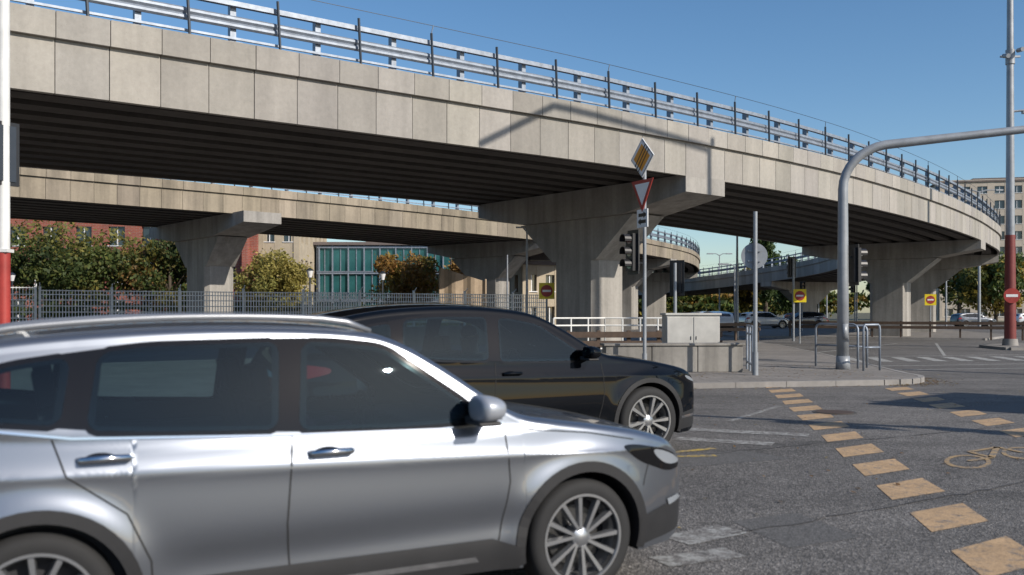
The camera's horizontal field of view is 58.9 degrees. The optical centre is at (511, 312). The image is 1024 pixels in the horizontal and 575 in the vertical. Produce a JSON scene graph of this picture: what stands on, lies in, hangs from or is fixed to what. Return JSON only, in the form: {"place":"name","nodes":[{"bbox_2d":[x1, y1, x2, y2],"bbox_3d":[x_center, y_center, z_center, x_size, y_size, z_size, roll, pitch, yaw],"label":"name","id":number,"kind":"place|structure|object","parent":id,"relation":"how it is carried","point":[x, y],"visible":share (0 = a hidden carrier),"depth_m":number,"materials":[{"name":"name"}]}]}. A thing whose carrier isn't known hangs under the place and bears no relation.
{"place":"outdoors","nodes":[
{"label":"outdoors","id":0,"kind":"place"},
{"bbox_2d":[18,227,150,317],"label":"window frames","id":1,"kind":"structure","parent":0,"point":[84,240],"depth_m":84.06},
{"bbox_2d":[316,245,443,303],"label":"walls","id":2,"kind":"structure","parent":0,"point":[318,247],"depth_m":89.92,"materials":[{"name":"glass"}]},
{"bbox_2d":[313,242,415,245],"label":"roof","id":3,"kind":"structure","parent":2,"relation":"on","point":[351,243],"depth_m":89.70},
{"bbox_2d":[316,248,451,307],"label":"window frames","id":4,"kind":"structure","parent":2,"relation":"attached to","point":[356,274],"depth_m":90.06,"materials":[{"name":"metal"}]},
{"bbox_2d":[320,248,454,309],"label":"window panes","id":5,"kind":"object","parent":2,"relation":"attached to","point":[344,267],"visible":0.14,"depth_m":90.15,"materials":[{"name":"teal glass"}]},
{"bbox_2d":[10,0,1023,312],"label":"sky","id":6,"kind":"structure","parent":0,"point":[881,70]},
{"bbox_2d":[465,324,1023,574],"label":"road","id":7,"kind":"structure","parent":0,"point":[899,540],"depth_m":9.20,"materials":[{"name":"grey asphalt"}]},
{"bbox_2d":[10,218,160,319],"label":"walls","id":8,"kind":"structure","parent":7,"relation":"on","point":[135,231],"depth_m":83.90,"materials":[{"name":"red brick"}]},
{"bbox_2d":[10,227,154,317],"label":"window panes","id":9,"kind":"object","parent":8,"relation":"attached to","point":[146,232],"depth_m":84.15,"materials":[{"name":"grey glass"}]},
{"bbox_2d":[161,234,257,312],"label":"walls","id":10,"kind":"structure","parent":7,"relation":"on","point":[246,255],"depth_m":81.90,"materials":[{"name":"red brick"}]},
{"bbox_2d":[258,234,326,312],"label":"walls","id":11,"kind":"structure","parent":7,"relation":"on","point":[299,248],"depth_m":83.92,"materials":[{"name":"beige paint"}]},
{"bbox_2d":[267,235,305,264],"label":"window panes","id":12,"kind":"object","parent":11,"relation":"attached to","point":[287,238],"depth_m":84.15,"materials":[{"name":"white glass"}]},
{"bbox_2d":[0,313,679,574],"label":"silver car","id":13,"kind":"object","parent":7,"relation":"on","point":[212,444],"visible":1,"depth_m":4.39,"materials":[{"name":"grey paint"}]},
{"bbox_2d":[10,167,699,329],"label":"viaduct","id":14,"kind":"object","parent":7,"relation":"on","point":[208,229],"visible":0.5,"depth_m":48.79,"materials":[{"name":"concrete"}]},
{"bbox_2d":[435,258,463,292],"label":"autumn tree","id":15,"kind":"object","parent":7,"relation":"on","point":[453,266],"visible":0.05,"depth_m":78.96,"materials":[{"name":"green plant"}]},
{"bbox_2d":[439,266,486,305],"bbox_3d":[-3.375,-0.780,62.007,3.266,4.800,0.226,0,0,0],"label":"tarpaulin screen","id":16,"kind":"object","parent":7,"relation":"on","point":[451,282],"visible":0.45,"depth_m":62.01,"materials":[{"name":"beige fabric"}]},
{"bbox_2d":[308,303,693,441],"bbox_3d":[-0.357,0.753,10.266,5.035,1.710,2.275,0,0,-28],"label":"black suv","id":17,"kind":"object","parent":7,"relation":"on","point":[507,355],"visible":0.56,"depth_m":9.59,"materials":[{"name":"black paint"}]},
{"bbox_2d":[10,0,1001,352],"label":"viaduct","id":18,"kind":"object","parent":7,"relation":"on","point":[554,176],"visible":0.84,"depth_m":26.47,"materials":[{"name":"concrete"}]},
{"bbox_2d":[509,252,555,324],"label":"site office","id":19,"kind":"structure","parent":7,"relation":"on","point":[541,267],"depth_m":68.49,"materials":[{"name":"concrete"}]},
{"bbox_2d":[532,275,552,323],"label":"window panes","id":20,"kind":"structure","parent":19,"relation":"in","point":[533,276],"depth_m":68.88,"materials":[{"name":"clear glass"}]},
{"bbox_2d":[529,275,555,321],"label":"window frames","id":21,"kind":"structure","parent":19,"relation":"in","point":[531,275],"depth_m":68.51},
{"bbox_2d":[566,330,722,349],"bbox_3d":[3.794,1.070,26.055,4.600,1.100,0.170,0,0,-6],"label":"beam barrier","id":22,"kind":"object","parent":7,"relation":"on","point":[598,335],"visible":0.26,"depth_m":25.89,"materials":[{"name":"metal"}]},
{"bbox_2d":[676,448,715,456],"bbox_3d":[2.122,1.612,10.342,0.887,0.001,0.532,0,0,-30],"label":"lane marking","id":23,"kind":"object","parent":7,"relation":"on","point":[694,455],"visible":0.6,"depth_m":10.20,"materials":[{"name":"yellow paint"}]},
{"bbox_2d":[707,253,732,310],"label":"street lamp","id":24,"kind":"object","parent":7,"relation":"on","point":[719,272],"visible":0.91,"depth_m":109.92,"materials":[{"name":"grey metal"}]},
{"bbox_2d":[649,406,809,566],"bbox_3d":[2.600,1.612,10.753,1.574,0.001,10.505,0,0,22],"label":"lane marking","id":25,"kind":"object","parent":7,"relation":"on","point":[701,535],"visible":0.92,"depth_m":6.54,"materials":[{"name":"white paint"}]},
{"bbox_2d":[736,236,738,338],"bbox_3d":[12.800,-1.380,51.500,0.198,6.200,0.198,0,0,0],"label":"street lamp","id":26,"kind":"object","parent":7,"relation":"on","point":[737,302],"visible":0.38,"depth_m":51.44,"materials":[{"name":"grey metal"}]},
{"bbox_2d":[720,322,759,341],"bbox_3d":[10.477,1.070,47.050,6.000,1.100,0.170,0,0,-25],"label":"beam barrier","id":27,"kind":"object","parent":7,"relation":"on","point":[735,329],"visible":0.26,"depth_m":47.65,"materials":[{"name":"metal"}]},
{"bbox_2d":[787,257,795,340],"bbox_3d":[14.569,-0.695,47.227,0.456,4.390,0.573,0,0,0],"label":"traffic signal","id":28,"kind":"object","parent":7,"relation":"on","point":[791,267],"visible":1,"depth_m":46.99,"materials":[{"name":"black plastic"}]},
{"bbox_2d":[793,289,805,342],"bbox_3d":[14.797,0.207,46.583,0.640,2.786,0.114,0,0,10],"label":"no entry sign","id":29,"kind":"object","parent":7,"relation":"on","point":[799,295],"visible":1,"depth_m":46.57,"materials":[{"name":"yellow metal"}]},
{"bbox_2d":[826,296,827,317],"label":"street lamp","id":30,"kind":"object","parent":7,"relation":"on","point":[826,307],"depth_m":117.93,"materials":[{"name":"grey metal"}]},
{"bbox_2d":[656,326,1003,339],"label":"traffic island","id":31,"kind":"structure","parent":7,"relation":"on","point":[831,333],"depth_m":61.16,"materials":[{"name":"concrete"}]},
{"bbox_2d":[703,311,733,331],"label":"parked car","id":32,"kind":"object","parent":31,"relation":"on","point":[726,317],"visible":0.22,"depth_m":67.84,"materials":[{"name":"grey paint"}]},
{"bbox_2d":[718,263,735,321],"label":"street lamp","id":33,"kind":"object","parent":31,"relation":"on","point":[734,287],"visible":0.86,"depth_m":69.95,"materials":[{"name":"grey metal"}]},
{"bbox_2d":[739,311,789,327],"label":"parked car","id":34,"kind":"object","parent":31,"relation":"on","point":[772,320],"visible":0.73,"depth_m":83.20,"materials":[{"name":"grey paint"}]},
{"bbox_2d":[800,281,804,329],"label":"traffic signal","id":35,"kind":"object","parent":31,"relation":"on","point":[802,284],"visible":0.69,"depth_m":74.95,"materials":[{"name":"black plastic"}]},
{"bbox_2d":[784,311,825,326],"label":"parked car","id":36,"kind":"object","parent":31,"relation":"on","point":[812,316],"visible":0.45,"depth_m":87.34,"materials":[{"name":"blue paint"}]},
{"bbox_2d":[849,285,855,331],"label":"traffic signal","id":37,"kind":"object","parent":31,"relation":"on","point":[852,289],"visible":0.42,"depth_m":69.95,"materials":[{"name":"black plastic"}]},
{"bbox_2d":[856,285,857,324],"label":"street lamp","id":38,"kind":"object","parent":31,"relation":"on","point":[856,304],"visible":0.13,"depth_m":87.96,"materials":[{"name":"grey metal"}]},
{"bbox_2d":[925,294,935,320],"bbox_3d":[28.396,0.186,61.483,0.720,2.828,0.114,0,0,15],"label":"no entry sign","id":39,"kind":"object","parent":31,"relation":"on","point":[930,299],"visible":0.94,"depth_m":61.45,"materials":[{"name":"yellow metal"}]},
{"bbox_2d":[812,410,856,414],"bbox_3d":[5.200,1.609,14.600,0.676,0.013,0.676,0,0,0],"label":"manhole cover","id":40,"kind":"object","parent":7,"relation":"on","point":[838,412],"visible":1,"depth_m":14.48,"materials":[{"name":"grey metal"}]},
{"bbox_2d":[678,403,1023,547],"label":"asphalt patch","id":41,"kind":"object","parent":7,"relation":"on","point":[788,535],"visible":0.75,"depth_m":6.99,"materials":[{"name":"grey asphalt"}]},
{"bbox_2d":[710,425,1020,532],"bbox_3d":[10.462,1.609,13.624,22.443,0.001,2.921,0,0,-31],"label":"tar seam","id":42,"kind":"object","parent":7,"relation":"on","point":[872,509],"visible":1,"depth_m":7.79,"materials":[{"name":"black asphalt"}]},
{"bbox_2d":[766,387,1023,574],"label":"bicycle crossing marking","id":43,"kind":"object","parent":7,"relation":"on","point":[1000,555],"visible":0.95,"depth_m":7.37,"materials":[{"name":"yellow paint"}]},
{"bbox_2d":[788,321,1023,340],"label":"beam barrier","id":44,"kind":"object","parent":7,"relation":"on","point":[959,327],"visible":0.67,"depth_m":53.83,"materials":[{"name":"brown metal"}]},
{"bbox_2d":[824,343,1023,369],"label":"lane marking","id":45,"kind":"object","parent":7,"relation":"on","point":[876,358],"visible":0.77,"depth_m":30.93,"materials":[{"name":"white paint"}]},
{"bbox_2d":[945,281,946,325],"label":"street lamp","id":46,"kind":"object","parent":7,"relation":"on","point":[946,302],"visible":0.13,"depth_m":95.92,"materials":[{"name":"grey metal"}]},
{"bbox_2d":[885,387,1023,436],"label":"bicycle crossing marking","id":47,"kind":"object","parent":7,"relation":"on","point":[1018,432],"visible":1,"depth_m":14.57,"materials":[{"name":"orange paint"}]},
{"bbox_2d":[950,313,995,325],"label":"parked car","id":48,"kind":"object","parent":7,"relation":"on","point":[965,317],"visible":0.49,"depth_m":97.17,"materials":[{"name":"blue paint"}]},
{"bbox_2d":[958,189,1002,325],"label":"street lamp","id":49,"kind":"object","parent":7,"relation":"on","point":[979,292],"visible":0.64,"depth_m":94.89,"materials":[{"name":"metal"}]},
{"bbox_2d":[944,447,1023,467],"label":"bicycle symbol marking","id":50,"kind":"object","parent":7,"relation":"on","point":[987,463],"visible":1,"depth_m":9.99,"materials":[{"name":"paint"}]},
{"bbox_2d":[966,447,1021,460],"bbox_3d":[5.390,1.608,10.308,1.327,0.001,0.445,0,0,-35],"label":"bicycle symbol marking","id":51,"kind":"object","parent":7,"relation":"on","point":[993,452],"visible":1,"depth_m":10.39,"materials":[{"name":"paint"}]},
{"bbox_2d":[979,343,1023,349],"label":"traffic island","id":52,"kind":"structure","parent":7,"relation":"on","point":[1003,347],"depth_m":39.71,"materials":[{"name":"concrete"}]},
{"bbox_2d":[1000,0,1023,345],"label":"lamp mast","id":53,"kind":"object","parent":52,"relation":"on","point":[1011,295],"visible":1,"depth_m":40.95,"materials":[{"name":"metal"}]},
{"bbox_2d":[1016,313,1023,325],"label":"parked car","id":54,"kind":"object","parent":7,"relation":"on","point":[1019,317],"visible":0.54,"depth_m":103.25,"materials":[{"name":"grey paint"}]},
{"bbox_2d":[623,337,924,388],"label":"pavement","id":55,"kind":"structure","parent":0,"point":[787,360],"depth_m":21.84,"materials":[{"name":"grey concrete"}]},
{"bbox_2d":[0,0,18,323],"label":"traffic signal pole","id":56,"kind":"object","parent":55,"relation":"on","point":[9,154],"visible":0.72,"depth_m":13.94,"materials":[{"name":"white metal"}]},
{"bbox_2d":[11,272,15,321],"bbox_3d":[-32.000,-0.525,58.000,0.474,4.050,0.474,0,0,0],"label":"park lamp","id":57,"kind":"object","parent":55,"relation":"on","point":[12,276],"visible":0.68,"depth_m":57.95,"materials":[{"name":"white glass"}]},
{"bbox_2d":[11,280,36,321],"bbox_3d":[-26.979,0.201,29.816,20.090,2.837,0.550,0,0,-26],"label":"metal fence","id":58,"kind":"object","parent":55,"relation":"on","point":[29,305],"visible":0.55,"depth_m":34.14,"materials":[{"name":"metal"}]},
{"bbox_2d":[11,277,400,321],"bbox_3d":[-19.053,-0.411,58.546,35.518,4.172,4.357,0,0,0],"label":"hedge","id":59,"kind":"object","parent":55,"relation":"on","point":[69,309],"visible":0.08,"depth_m":58.34,"materials":[{"name":"green plant"}]},
{"bbox_2d":[39,283,545,318],"bbox_3d":[-8.083,0.251,39.089,21.892,2.737,0.550,0,0,-26],"label":"metal fence","id":60,"kind":"object","parent":55,"relation":"on","point":[304,301],"visible":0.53,"depth_m":38.30,"materials":[{"name":"metal"}]},
{"bbox_2d":[306,268,313,313],"bbox_3d":[-11.600,-0.525,52.000,0.474,4.050,0.474,0,0,0],"label":"park lamp","id":61,"kind":"object","parent":55,"relation":"on","point":[309,271],"visible":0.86,"depth_m":51.95,"materials":[{"name":"white glass"}]},
{"bbox_2d":[379,271,385,292],"bbox_3d":[-8.000,-0.525,56.000,0.474,4.050,0.474,0,0,0],"label":"park lamp","id":62,"kind":"object","parent":55,"relation":"on","point":[382,274],"visible":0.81,"depth_m":55.91,"materials":[{"name":"white glass"}]},
{"bbox_2d":[506,255,507,308],"bbox_3d":[-0.300,-1.030,58.000,0.158,5.300,0.158,0,0,0],"label":"street lamp","id":63,"kind":"object","parent":55,"relation":"on","point":[507,284],"visible":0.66,"depth_m":57.95,"materials":[{"name":"grey metal"}]},
{"bbox_2d":[516,226,527,312],"bbox_3d":[0.377,-0.785,33.400,0.464,4.770,0.120,0,0,0],"label":"drainpipe","id":64,"kind":"object","parent":55,"relation":"on","point":[526,268],"visible":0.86,"depth_m":33.36,"materials":[{"name":"metal"}]},
{"bbox_2d":[539,283,553,320],"bbox_3d":[1.300,0.249,33.983,0.576,2.702,0.114,0,0,0],"label":"no entry sign","id":65,"kind":"object","parent":55,"relation":"on","point":[546,291],"visible":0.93,"depth_m":33.94,"materials":[{"name":"yellow metal"}]},
{"bbox_2d":[553,317,661,349],"bbox_3d":[3.471,0.845,30.989,4.289,1.350,0.542,0,0,-7],"label":"pedestrian railing","id":66,"kind":"object","parent":55,"relation":"on","point":[605,324],"visible":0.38,"depth_m":31.05,"materials":[{"name":"white metal"}]},
{"bbox_2d":[619,138,653,359],"bbox_3d":[3.002,-1.340,21.834,0.667,5.780,0.938,0,0,-41],"label":"traffic sign","id":67,"kind":"object","parent":55,"relation":"on","point":[642,157],"visible":0.94,"depth_m":21.92,"materials":[{"name":"metal"}]},
{"bbox_2d":[600,343,744,371],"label":"blocks","id":68,"kind":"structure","parent":55,"relation":"on","point":[707,357],"depth_m":22.69,"materials":[{"name":"concrete"}]},
{"bbox_2d":[670,260,684,312],"bbox_3d":[5.072,-0.045,27.718,0.472,3.090,0.555,0,0,0],"label":"traffic signal","id":69,"kind":"object","parent":55,"relation":"on","point":[677,277],"visible":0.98,"depth_m":27.54,"materials":[{"name":"black plastic"}]},
{"bbox_2d":[660,313,721,342],"bbox_3d":[4.850,0.760,24.600,1.530,1.480,0.630,0,0,-4],"label":"utility cabinet","id":70,"kind":"object","parent":55,"relation":"on","point":[690,327],"visible":0.67,"depth_m":24.31,"materials":[{"name":"white metal"}]},
{"bbox_2d":[746,324,752,372],"bbox_3d":[6.075,0.920,23.150,0.060,1.200,1.580,0,0,9],"label":"pedestrian railing","id":71,"kind":"object","parent":55,"relation":"on","point":[750,334],"visible":0.84,"depth_m":23.12,"materials":[{"name":"metal"}]},
{"bbox_2d":[741,211,767,374],"bbox_3d":[5.791,-0.425,21.616,0.620,3.950,0.169,0,0,8],"label":"traffic sign","id":72,"kind":"object","parent":55,"relation":"on","point":[754,255],"visible":0.91,"depth_m":21.58,"materials":[{"name":"grey metal"}]},
{"bbox_2d":[815,323,858,368],"bbox_3d":[8.825,0.905,24.650,0.060,1.230,1.391,0,0,-34],"label":"hoop barrier","id":73,"kind":"object","parent":55,"relation":"on","point":[818,324],"visible":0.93,"depth_m":24.78,"materials":[{"name":"metal"}]},
{"bbox_2d":[678,361,1022,527],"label":"fallen leaves","id":74,"kind":"object","parent":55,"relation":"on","point":[903,385],"visible":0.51,"depth_m":19.85,"materials":[{"name":"brown plant"}]},
{"bbox_2d":[849,325,867,367],"bbox_3d":[9.275,0.930,24.700,0.822,1.180,0.060,0,0,32],"label":"hoop barrier","id":75,"kind":"object","parent":55,"relation":"on","point":[866,328],"visible":0.38,"depth_m":24.48,"materials":[{"name":"metal"}]},
{"bbox_2d":[862,324,880,370],"bbox_3d":[9.250,0.905,23.300,0.594,1.230,0.060,0,0,-22],"label":"hoop barrier","id":76,"kind":"object","parent":55,"relation":"on","point":[864,347],"visible":0.91,"depth_m":23.20,"materials":[{"name":"metal"}]},
{"bbox_2d":[835,126,1023,369],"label":"traffic signal mast","id":77,"kind":"object","parent":55,"relation":"on","point":[850,263],"visible":0.95,"depth_m":23.77,"materials":[{"name":"grey metal"}]},
{"bbox_2d":[784,312,828,320],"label":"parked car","id":78,"kind":"object","parent":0,"point":[790,313],"visible":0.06,"depth_m":94.59,"materials":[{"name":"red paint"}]},
{"bbox_2d":[638,313,1003,323],"bbox_3d":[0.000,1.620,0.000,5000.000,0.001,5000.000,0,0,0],"label":"ground","id":79,"kind":"structure","parent":0,"point":[861,317],"depth_m":281.23,"materials":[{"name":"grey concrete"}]},
{"bbox_2d":[10,219,140,314],"bbox_3d":[-31.011,-2.778,64.006,10.509,9.008,8.852,0,0,0],"label":"autumn tree","id":80,"kind":"object","parent":79,"relation":"on","point":[83,267],"visible":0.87,"depth_m":62.12,"materials":[{"name":"green plant"}]},
{"bbox_2d":[101,232,186,312],"bbox_3d":[-24.793,-2.265,65.542,8.208,7.978,8.097,0,0,0],"label":"autumn tree","id":81,"kind":"object","parent":79,"relation":"on","point":[160,272],"visible":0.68,"depth_m":63.61,"materials":[{"name":"green plant"}]},
{"bbox_2d":[233,247,317,313],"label":"globe tree","id":82,"kind":"object","parent":79,"relation":"on","point":[267,270],"visible":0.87,"depth_m":75.63,"materials":[{"name":"green plant"}]},
{"bbox_2d":[367,250,438,304],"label":"autumn tree","id":83,"kind":"object","parent":79,"relation":"on","point":[406,276],"visible":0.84,"depth_m":73.72,"materials":[{"name":"brown plant"}]},
{"bbox_2d":[732,268,761,312],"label":"autumn tree","id":84,"kind":"object","parent":79,"relation":"on","point":[746,297],"visible":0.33,"depth_m":117.75,"materials":[{"name":"green plant"}]},
{"bbox_2d":[638,290,869,320],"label":"distant trees","id":85,"kind":"object","parent":79,"relation":"on","point":[696,303],"visible":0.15,"depth_m":172.86,"materials":[{"name":"green plant"}]},
{"bbox_2d":[741,239,784,311],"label":"poplar tree","id":86,"kind":"object","parent":79,"relation":"on","point":[765,297],"visible":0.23,"depth_m":123.95,"materials":[{"name":"green plant"}]},
{"bbox_2d":[768,254,798,313],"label":"deciduous tree","id":87,"kind":"object","parent":79,"relation":"on","point":[784,302],"visible":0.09,"depth_m":126.94,"materials":[{"name":"green plant"}]},
{"bbox_2d":[862,282,869,300],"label":"deciduous tree","id":88,"kind":"object","parent":79,"relation":"on","point":[868,289],"visible":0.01,"depth_m":132.00,"materials":[{"name":"green plant"}]},
{"bbox_2d":[938,268,971,314],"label":"deciduous tree","id":89,"kind":"object","parent":79,"relation":"on","point":[951,295],"visible":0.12,"depth_m":149.76,"materials":[{"name":"green plant"}]},
{"bbox_2d":[929,177,1023,320],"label":"apartment block","id":90,"kind":"structure","parent":79,"relation":"on","point":[998,198],"depth_m":175.85,"materials":[{"name":"beige glass"}]},
{"bbox_2d":[947,185,1021,315],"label":"window panes","id":91,"kind":"structure","parent":90,"relation":"in","point":[1018,203],"depth_m":175.72,"materials":[{"name":"clear glass"}]},
{"bbox_2d":[947,186,1022,315],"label":"window frames","id":92,"kind":"structure","parent":90,"relation":"in","point":[999,186],"depth_m":175.81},
{"bbox_2d":[950,247,1023,321],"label":"deciduous tree","id":93,"kind":"object","parent":79,"relation":"on","point":[992,283],"visible":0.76,"depth_m":116.43,"materials":[{"name":"green plant"}]}
]}

